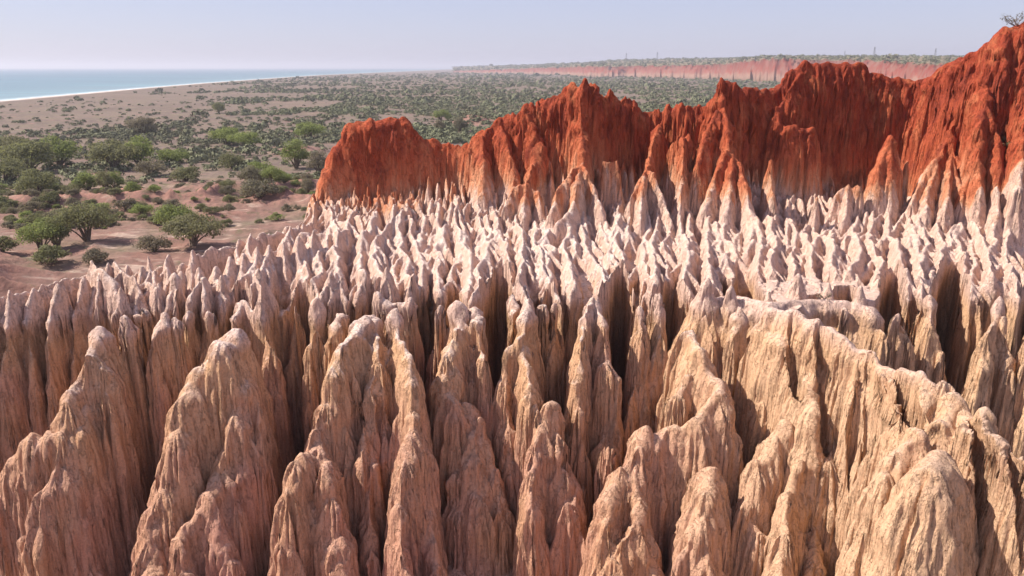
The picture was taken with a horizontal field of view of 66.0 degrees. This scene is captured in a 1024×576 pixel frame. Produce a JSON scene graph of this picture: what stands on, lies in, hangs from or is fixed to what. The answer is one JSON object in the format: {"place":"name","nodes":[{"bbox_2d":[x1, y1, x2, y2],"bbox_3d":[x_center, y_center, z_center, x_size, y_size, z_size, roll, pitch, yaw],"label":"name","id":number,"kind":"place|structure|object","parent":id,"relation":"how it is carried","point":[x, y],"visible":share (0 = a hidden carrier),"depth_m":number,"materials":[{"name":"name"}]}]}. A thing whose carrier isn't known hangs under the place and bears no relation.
{"place":"outdoors","nodes":[
{"label":"outdoors","id":0,"kind":"place"},
{"bbox_2d":[0,67,452,100],"bbox_3d":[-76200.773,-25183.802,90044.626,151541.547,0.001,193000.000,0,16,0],"label":"sea","id":1,"kind":"structure","parent":0,"point":[23,82],"depth_m":3955.86,"materials":[{"name":"liquid"}]},
{"bbox_2d":[0,69,779,298],"bbox_3d":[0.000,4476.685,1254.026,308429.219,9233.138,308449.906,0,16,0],"label":"ground","id":2,"kind":"structure","parent":0,"point":[21,271],"depth_m":319.88,"materials":[{"name":"soil"}]},
{"bbox_2d":[0,138,61,168],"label":"tree","id":3,"kind":"object","parent":2,"relation":"on","point":[26,150],"visible":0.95,"depth_m":308.57,"materials":[{"name":"green plant"}]},
{"bbox_2d":[47,200,121,241],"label":"tree","id":4,"kind":"object","parent":2,"relation":"on","point":[72,216],"visible":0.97,"depth_m":181.88,"materials":[{"name":"green plant"}]},
{"bbox_2d":[82,138,144,166],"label":"tree","id":5,"kind":"object","parent":2,"relation":"on","point":[99,151],"visible":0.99,"depth_m":314.62,"materials":[{"name":"green plant"}]},
{"bbox_2d":[158,212,225,245],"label":"tree","id":6,"kind":"object","parent":2,"relation":"on","point":[189,229],"visible":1,"depth_m":175.34,"materials":[{"name":"green plant"}]},
{"bbox_2d":[0,90,707,187],"bbox_3d":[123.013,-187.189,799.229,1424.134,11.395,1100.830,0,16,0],"label":"bush cover","id":7,"kind":"object","parent":2,"relation":"on","point":[162,133],"visible":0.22,"depth_m":500.84,"materials":[{"name":"plant"}]},
{"bbox_2d":[133,72,780,103],"bbox_3d":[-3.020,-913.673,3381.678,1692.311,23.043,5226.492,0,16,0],"label":"bush cover","id":8,"kind":"object","parent":2,"relation":"on","point":[499,97],"visible":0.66,"depth_m":1451.64,"materials":[{"name":"plant"}]},
{"bbox_2d":[0,0,1023,66],"label":"sky","id":9,"kind":"structure","parent":0,"point":[33,33],"materials":[{"name":"blue"}]},
{"bbox_2d":[84,227,1023,575],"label":"eroded ground","id":10,"kind":"structure","parent":0,"point":[586,281],"depth_m":74.77,"materials":[{"name":"soil"}]},
{"bbox_2d":[0,326,151,575],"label":"earth pillar","id":11,"kind":"structure","parent":10,"relation":"on","point":[75,485],"depth_m":57.95,"materials":[{"name":"stone"}]},
{"bbox_2d":[0,246,214,472],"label":"pale crest","id":12,"kind":"object","parent":10,"relation":"on","point":[43,349],"visible":0.45,"depth_m":63.61,"materials":[{"name":"stone"}]},
{"bbox_2d":[87,260,134,347],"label":"pale ridge","id":13,"kind":"structure","parent":10,"relation":"on","point":[112,305],"depth_m":65.42,"materials":[{"name":"stone"}]},
{"bbox_2d":[112,262,150,367],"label":"pale ridge","id":14,"kind":"structure","parent":10,"relation":"on","point":[130,285],"depth_m":66.15,"materials":[{"name":"soil"}]},
{"bbox_2d":[118,315,154,483],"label":"earth column","id":15,"kind":"structure","parent":10,"relation":"on","point":[129,329],"depth_m":62.24,"materials":[{"name":"stone"}]},
{"bbox_2d":[141,312,192,474],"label":"earth column","id":16,"kind":"structure","parent":10,"relation":"on","point":[169,367],"depth_m":62.70,"materials":[{"name":"stone"}]},
{"bbox_2d":[160,254,186,330],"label":"pale ridge","id":17,"kind":"structure","parent":10,"relation":"on","point":[176,300],"depth_m":66.49,"materials":[{"name":"stone"}]},
{"bbox_2d":[185,250,215,343],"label":"pale ridge","id":18,"kind":"structure","parent":10,"relation":"on","point":[200,302],"depth_m":66.15,"materials":[{"name":"stone"}]},
{"bbox_2d":[182,305,221,367],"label":"earth column","id":19,"kind":"structure","parent":10,"relation":"on","point":[197,349],"depth_m":65.16,"materials":[{"name":"soil"}]},
{"bbox_2d":[129,328,285,575],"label":"earth pillar","id":20,"kind":"structure","parent":10,"relation":"on","point":[216,491],"depth_m":58.04,"materials":[{"name":"stone"}]},
{"bbox_2d":[212,248,240,336],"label":"pale ridge","id":21,"kind":"structure","parent":10,"relation":"on","point":[222,300],"depth_m":67.22,"materials":[{"name":"soil"}]},
{"bbox_2d":[186,220,323,297],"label":"pale crest","id":22,"kind":"object","parent":10,"relation":"on","point":[228,269],"visible":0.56,"depth_m":74.91,"materials":[{"name":"stone"}]},
{"bbox_2d":[230,289,296,467],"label":"earth column","id":23,"kind":"structure","parent":10,"relation":"on","point":[254,324],"depth_m":65.06,"materials":[{"name":"stone"}]},
{"bbox_2d":[249,199,328,371],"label":"pale ridge","id":24,"kind":"structure","parent":10,"relation":"on","point":[264,288],"depth_m":70.12,"materials":[{"name":"stone"}]},
{"bbox_2d":[283,306,305,454],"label":"earth column","id":25,"kind":"structure","parent":10,"relation":"on","point":[293,373],"depth_m":68.02,"materials":[{"name":"stone"}]},
{"bbox_2d":[289,195,348,328],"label":"pale ridge","id":26,"kind":"structure","parent":10,"relation":"on","point":[318,281],"depth_m":73.98,"materials":[{"name":"stone"}]},
{"bbox_2d":[302,297,349,452],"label":"earth column","id":27,"kind":"structure","parent":10,"relation":"on","point":[321,347],"depth_m":64.77,"materials":[{"name":"stone"}]},
{"bbox_2d":[267,314,385,575],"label":"earth pillar","id":28,"kind":"structure","parent":10,"relation":"on","point":[311,532],"depth_m":57.63,"materials":[{"name":"stone"}]},
{"bbox_2d":[296,193,358,345],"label":"pale ridge","id":29,"kind":"structure","parent":10,"relation":"on","point":[312,213],"depth_m":85.71,"materials":[{"name":"stone"}]},
{"bbox_2d":[317,192,389,325],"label":"pale ridge","id":30,"kind":"structure","parent":10,"relation":"on","point":[333,261],"depth_m":77.20,"materials":[{"name":"soil"}]},
{"bbox_2d":[327,195,396,334],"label":"pale ridge","id":31,"kind":"structure","parent":10,"relation":"on","point":[341,293],"depth_m":81.11,"materials":[{"name":"stone"}]},
{"bbox_2d":[351,318,393,575],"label":"earth pillar","id":32,"kind":"structure","parent":10,"relation":"on","point":[370,482],"depth_m":60.53,"materials":[{"name":"stone"}]},
{"bbox_2d":[348,195,400,323],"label":"pale ridge","id":33,"kind":"structure","parent":10,"relation":"on","point":[360,296],"depth_m":75.80,"materials":[{"name":"stone"}]},
{"bbox_2d":[315,116,468,201],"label":"red bluff","id":34,"kind":"structure","parent":10,"relation":"on","point":[389,149],"depth_m":98.81,"materials":[{"name":"stone"}]},
{"bbox_2d":[316,170,473,215],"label":"fluted footslope","id":35,"kind":"structure","parent":34,"relation":"attached to","point":[424,192],"depth_m":98.34,"materials":[{"name":"stone"}]},
{"bbox_2d":[366,191,435,302],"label":"pale ridge","id":36,"kind":"structure","parent":10,"relation":"on","point":[385,281],"depth_m":79.53,"materials":[{"name":"stone"}]},
{"bbox_2d":[372,291,433,419],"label":"earth column","id":37,"kind":"structure","parent":10,"relation":"on","point":[382,307],"depth_m":66.66,"materials":[{"name":"stone"}]},
{"bbox_2d":[382,308,447,575],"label":"earth pillar","id":38,"kind":"structure","parent":10,"relation":"on","point":[414,539],"depth_m":58.26,"materials":[{"name":"stone"}]},
{"bbox_2d":[391,194,453,327],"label":"pale ridge","id":39,"kind":"structure","parent":10,"relation":"on","point":[407,286],"depth_m":79.67,"materials":[{"name":"soil"}]},
{"bbox_2d":[412,197,451,382],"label":"pale ridge","id":40,"kind":"structure","parent":10,"relation":"on","point":[425,236],"depth_m":79.06,"materials":[{"name":"stone"}]},
{"bbox_2d":[429,193,473,342],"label":"pale ridge","id":41,"kind":"structure","parent":10,"relation":"on","point":[445,290],"depth_m":77.31,"materials":[{"name":"stone"}]},
{"bbox_2d":[432,305,494,449],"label":"earth column","id":42,"kind":"structure","parent":10,"relation":"on","point":[483,397],"depth_m":63.93,"materials":[{"name":"stone"}]},
{"bbox_2d":[428,300,515,575],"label":"earth pillar","id":43,"kind":"structure","parent":10,"relation":"on","point":[478,517],"depth_m":61.13,"materials":[{"name":"stone"}]},
{"bbox_2d":[450,191,499,307],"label":"pale ridge","id":44,"kind":"structure","parent":10,"relation":"on","point":[471,260],"depth_m":83.67,"materials":[{"name":"stone"}]},
{"bbox_2d":[467,196,505,390],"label":"pale ridge","id":45,"kind":"structure","parent":10,"relation":"on","point":[483,298],"depth_m":75.72,"materials":[{"name":"soil"}]},
{"bbox_2d":[490,196,531,382],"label":"pale ridge","id":46,"kind":"structure","parent":10,"relation":"on","point":[506,272],"depth_m":77.60,"materials":[{"name":"stone"}]},
{"bbox_2d":[493,299,546,520],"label":"earth pillar","id":47,"kind":"structure","parent":10,"relation":"on","point":[519,398],"depth_m":62.79,"materials":[{"name":"stone"}]},
{"bbox_2d":[500,164,545,232],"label":"hoodoo","id":48,"kind":"object","parent":10,"relation":"on","point":[526,197],"visible":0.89,"depth_m":91.34,"materials":[{"name":"stone"}]},
{"bbox_2d":[456,78,608,208],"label":"red bluff","id":49,"kind":"structure","parent":10,"relation":"on","point":[536,134],"depth_m":97.37,"materials":[{"name":"stone"}]},
{"bbox_2d":[473,144,628,216],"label":"fluted footslope","id":50,"kind":"structure","parent":49,"relation":"attached to","point":[559,180],"depth_m":97.14,"materials":[{"name":"stone"}]},
{"bbox_2d":[512,206,560,310],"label":"pale ridge","id":51,"kind":"structure","parent":10,"relation":"on","point":[525,263],"depth_m":77.29,"materials":[{"name":"stone"}]},
{"bbox_2d":[530,196,566,389],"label":"pale ridge","id":52,"kind":"structure","parent":10,"relation":"on","point":[543,283],"depth_m":72.75,"materials":[{"name":"stone"}]},
{"bbox_2d":[513,401,587,575],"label":"earth pillar","id":53,"kind":"structure","parent":10,"relation":"on","point":[550,534],"depth_m":59.43,"materials":[{"name":"stone"}]},
{"bbox_2d":[536,303,565,413],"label":"earth column","id":54,"kind":"structure","parent":10,"relation":"on","point":[552,355],"depth_m":67.06,"materials":[{"name":"stone"}]},
{"bbox_2d":[540,203,588,332],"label":"pale ridge","id":55,"kind":"structure","parent":10,"relation":"on","point":[577,258],"depth_m":78.42,"materials":[{"name":"stone"}]},
{"bbox_2d":[545,86,606,248],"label":"red buttress","id":56,"kind":"structure","parent":10,"relation":"on","point":[576,193],"depth_m":90.45,"materials":[{"name":"stone"}]},
{"bbox_2d":[557,208,605,366],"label":"pale ridge","id":57,"kind":"structure","parent":10,"relation":"on","point":[571,293],"depth_m":70.61,"materials":[{"name":"stone"}]},
{"bbox_2d":[563,297,623,522],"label":"earth pillar","id":58,"kind":"structure","parent":10,"relation":"on","point":[592,413],"depth_m":63.28,"materials":[{"name":"stone"}]},
{"bbox_2d":[578,189,621,341],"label":"pale ridge","id":59,"kind":"structure","parent":10,"relation":"on","point":[599,274],"depth_m":78.92,"materials":[{"name":"stone"}]},
{"bbox_2d":[594,187,639,368],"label":"pale ridge","id":60,"kind":"structure","parent":10,"relation":"on","point":[611,262],"depth_m":81.64,"materials":[{"name":"stone"}]},
{"bbox_2d":[610,185,640,416],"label":"pale ridge","id":61,"kind":"structure","parent":10,"relation":"on","point":[628,279],"depth_m":77.42,"materials":[{"name":"stone"}]},
{"bbox_2d":[621,293,667,463],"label":"earth column","id":62,"kind":"structure","parent":10,"relation":"on","point":[645,368],"depth_m":65.04,"materials":[{"name":"soil"}]},
{"bbox_2d":[623,121,674,242],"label":"soil cone","id":63,"kind":"object","parent":10,"relation":"on","point":[646,195],"visible":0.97,"depth_m":91.33,"materials":[{"name":"soil"}]},
{"bbox_2d":[636,206,664,317],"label":"pale ridge","id":64,"kind":"structure","parent":10,"relation":"on","point":[645,276],"depth_m":77.89,"materials":[{"name":"stone"}]},
{"bbox_2d":[579,330,743,575],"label":"earth pillar","id":65,"kind":"structure","parent":10,"relation":"on","point":[636,505],"depth_m":57.02,"materials":[{"name":"stone"}]},
{"bbox_2d":[646,172,678,350],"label":"pale ridge","id":66,"kind":"structure","parent":10,"relation":"on","point":[663,237],"depth_m":77.17,"materials":[{"name":"stone"}]},
{"bbox_2d":[591,77,749,171],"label":"red bluff","id":67,"kind":"structure","parent":10,"relation":"on","point":[628,120],"depth_m":99.20,"materials":[{"name":"stone"}]},
{"bbox_2d":[621,137,761,208],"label":"fluted footslope","id":68,"kind":"structure","parent":67,"relation":"attached to","point":[630,177],"depth_m":98.98,"materials":[{"name":"stone"}]},
{"bbox_2d":[662,133,693,225],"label":"red column","id":69,"kind":"structure","parent":10,"relation":"on","point":[679,162],"depth_m":94.39,"materials":[{"name":"stone"}]},
{"bbox_2d":[664,194,702,336],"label":"pale ridge","id":70,"kind":"structure","parent":10,"relation":"on","point":[681,271],"depth_m":75.83,"materials":[{"name":"stone"}]},
{"bbox_2d":[665,466,735,575],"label":"earth dome","id":71,"kind":"structure","parent":10,"relation":"on","point":[700,542],"depth_m":54.24,"materials":[{"name":"stone"}]},
{"bbox_2d":[684,197,719,310],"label":"pale ridge","id":72,"kind":"structure","parent":10,"relation":"on","point":[690,225],"depth_m":84.50,"materials":[{"name":"stone"}]},
{"bbox_2d":[698,213,743,297],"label":"pale ridge","id":73,"kind":"structure","parent":10,"relation":"on","point":[710,270],"depth_m":78.63,"materials":[{"name":"stone"}]},
{"bbox_2d":[695,307,748,397],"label":"earth column","id":74,"kind":"structure","parent":10,"relation":"on","point":[734,350],"depth_m":64.35,"materials":[{"name":"stone"}]},
{"bbox_2d":[689,86,756,242],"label":"red buttress","id":75,"kind":"structure","parent":10,"relation":"on","point":[718,183],"depth_m":92.52,"materials":[{"name":"stone"}]},
{"bbox_2d":[714,214,751,295],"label":"pale ridge","id":76,"kind":"structure","parent":10,"relation":"on","point":[729,268],"depth_m":78.47,"materials":[{"name":"stone"}]},
{"bbox_2d":[741,195,788,300],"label":"pale ridge","id":77,"kind":"structure","parent":10,"relation":"on","point":[755,255],"depth_m":78.39,"materials":[{"name":"stone"}]},
{"bbox_2d":[668,273,887,364],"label":"sand shelf","id":78,"kind":"object","parent":10,"relation":"on","point":[720,310],"visible":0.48,"depth_m":66.42,"materials":[{"name":"stone"}]},
{"bbox_2d":[760,195,803,301],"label":"pale ridge","id":79,"kind":"structure","parent":10,"relation":"on","point":[774,280],"depth_m":79.33,"materials":[{"name":"stone"}]},
{"bbox_2d":[731,319,843,575],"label":"earth pillar","id":80,"kind":"structure","parent":10,"relation":"on","point":[777,423],"depth_m":55.53,"materials":[{"name":"soil"}]},
{"bbox_2d":[761,450,826,575],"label":"earth pillar","id":81,"kind":"structure","parent":10,"relation":"on","point":[793,541],"depth_m":53.80,"materials":[{"name":"stone"}]},
{"bbox_2d":[781,194,815,300],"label":"pale ridge","id":82,"kind":"structure","parent":10,"relation":"on","point":[797,257],"depth_m":83.44,"materials":[{"name":"stone"}]},
{"bbox_2d":[786,194,827,299],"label":"pale ridge","id":83,"kind":"structure","parent":10,"relation":"on","point":[814,260],"depth_m":78.39,"materials":[{"name":"stone"}]},
{"bbox_2d":[742,60,924,200],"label":"red bluff","id":84,"kind":"structure","parent":10,"relation":"on","point":[804,118],"depth_m":101.24,"materials":[{"name":"stone"}]},
{"bbox_2d":[760,143,911,209],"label":"fluted footslope","id":85,"kind":"structure","parent":84,"relation":"attached to","point":[831,189],"depth_m":103.12,"materials":[{"name":"stone"}]},
{"bbox_2d":[805,195,873,297],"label":"pale ridge","id":86,"kind":"structure","parent":10,"relation":"on","point":[818,244],"depth_m":82.67,"materials":[{"name":"soil"}]},
{"bbox_2d":[824,185,864,236],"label":"soil mound","id":87,"kind":"object","parent":10,"relation":"on","point":[847,202],"visible":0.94,"depth_m":91.38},
{"bbox_2d":[819,198,875,299],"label":"pale ridge","id":88,"kind":"structure","parent":10,"relation":"on","point":[830,272],"depth_m":76.28,"materials":[{"name":"stone"}]},
{"bbox_2d":[837,207,887,306],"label":"pale ridge","id":89,"kind":"structure","parent":10,"relation":"on","point":[861,270],"depth_m":76.26,"materials":[{"name":"stone"}]},
{"bbox_2d":[839,308,897,369],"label":"earth column","id":90,"kind":"structure","parent":10,"relation":"on","point":[881,348],"depth_m":65.14,"materials":[{"name":"stone"}]},
{"bbox_2d":[842,203,908,332],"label":"pale ridge","id":91,"kind":"structure","parent":10,"relation":"on","point":[880,281],"depth_m":77.45,"materials":[{"name":"stone"}]},
{"bbox_2d":[864,135,903,224],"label":"soil tooth","id":92,"kind":"object","parent":10,"relation":"on","point":[884,186],"visible":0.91,"depth_m":92.02},
{"bbox_2d":[849,187,919,337],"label":"pale ridge","id":93,"kind":"structure","parent":10,"relation":"on","point":[903,291],"depth_m":75.53,"materials":[{"name":"stone"}]},
{"bbox_2d":[835,427,936,575],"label":"earth dome","id":94,"kind":"structure","parent":10,"relation":"on","point":[911,447],"depth_m":45.54,"materials":[{"name":"soil"}]},
{"bbox_2d":[755,307,1023,575],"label":"earth ridge","id":95,"kind":"structure","parent":10,"relation":"on","point":[877,408],"depth_m":50.44,"materials":[{"name":"stone"}]},
{"bbox_2d":[876,190,953,291],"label":"pale ridge","id":96,"kind":"structure","parent":10,"relation":"on","point":[904,222],"depth_m":82.74,"materials":[{"name":"stone"}]},
{"bbox_2d":[887,295,946,383],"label":"earth column","id":97,"kind":"structure","parent":10,"relation":"on","point":[919,348],"depth_m":66.08,"materials":[{"name":"soil"}]},
{"bbox_2d":[858,449,978,575],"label":"earth dome","id":98,"kind":"structure","parent":10,"relation":"on","point":[925,525],"depth_m":42.72,"materials":[{"name":"stone"}]},
{"bbox_2d":[907,206,954,331],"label":"pale ridge","id":99,"kind":"structure","parent":10,"relation":"on","point":[928,253],"depth_m":78.34,"materials":[{"name":"stone"}]},
{"bbox_2d":[905,117,962,231],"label":"fluted slope","id":100,"kind":"structure","parent":10,"relation":"on","point":[924,198],"depth_m":92.26,"materials":[{"name":"soil"}]},
{"bbox_2d":[903,205,987,393],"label":"pale ridge","id":101,"kind":"structure","parent":10,"relation":"on","point":[970,336],"depth_m":72.14,"materials":[{"name":"stone"}]},
{"bbox_2d":[898,22,1023,195],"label":"red hill","id":102,"kind":"structure","parent":10,"relation":"on","point":[944,95],"depth_m":95.92,"materials":[{"name":"soil"}]},
{"bbox_2d":[957,65,1006,226],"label":"orange rib","id":103,"kind":"object","parent":102,"relation":"on","point":[982,152],"visible":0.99,"depth_m":90.27,"materials":[{"name":"stone"}]},
{"bbox_2d":[935,153,1003,232],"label":"soil cone","id":104,"kind":"object","parent":10,"relation":"on","point":[951,204],"visible":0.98,"depth_m":89.57,"materials":[{"name":"soil"}]},
{"bbox_2d":[943,215,1020,382],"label":"pale ridge","id":105,"kind":"structure","parent":10,"relation":"on","point":[964,281],"depth_m":75.22,"materials":[{"name":"stone"}]},
{"bbox_2d":[952,211,1012,325],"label":"pale ridge","id":106,"kind":"structure","parent":10,"relation":"on","point":[990,263],"depth_m":76.30,"materials":[{"name":"stone"}]},
{"bbox_2d":[960,296,1022,443],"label":"earth column","id":107,"kind":"structure","parent":10,"relation":"on","point":[992,373],"depth_m":64.56,"materials":[{"name":"stone"}]},
{"bbox_2d":[979,218,1023,357],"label":"pale ridge","id":108,"kind":"structure","parent":10,"relation":"on","point":[1014,277],"depth_m":74.14,"materials":[{"name":"stone"}]},
{"bbox_2d":[1000,87,1023,246],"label":"red shoulder","id":109,"kind":"object","parent":10,"relation":"on","point":[1012,199],"visible":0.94,"depth_m":87.74},
{"bbox_2d":[1010,336,1023,459],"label":"earth column","id":110,"kind":"structure","parent":10,"relation":"on","point":[1017,444],"depth_m":64.10,"materials":[{"name":"stone"}]},
{"bbox_2d":[453,58,944,81],"bbox_3d":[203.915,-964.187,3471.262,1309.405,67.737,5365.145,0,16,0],"label":"cliff","id":111,"kind":"structure","parent":0,"point":[772,69],"depth_m":2573.15,"materials":[{"name":"soil"}]},
{"bbox_2d":[453,55,963,70],"bbox_3d":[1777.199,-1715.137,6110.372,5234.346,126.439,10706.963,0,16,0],"label":"plateau","id":112,"kind":"structure","parent":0,"point":[861,60],"depth_m":3129.98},
{"bbox_2d":[451,53,964,70],"bbox_3d":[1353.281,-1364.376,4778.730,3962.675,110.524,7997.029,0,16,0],"label":"plateau bush","id":113,"kind":"object","parent":112,"relation":"on","point":[875,57],"visible":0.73,"depth_m":3385.04,"materials":[{"name":"plant"}]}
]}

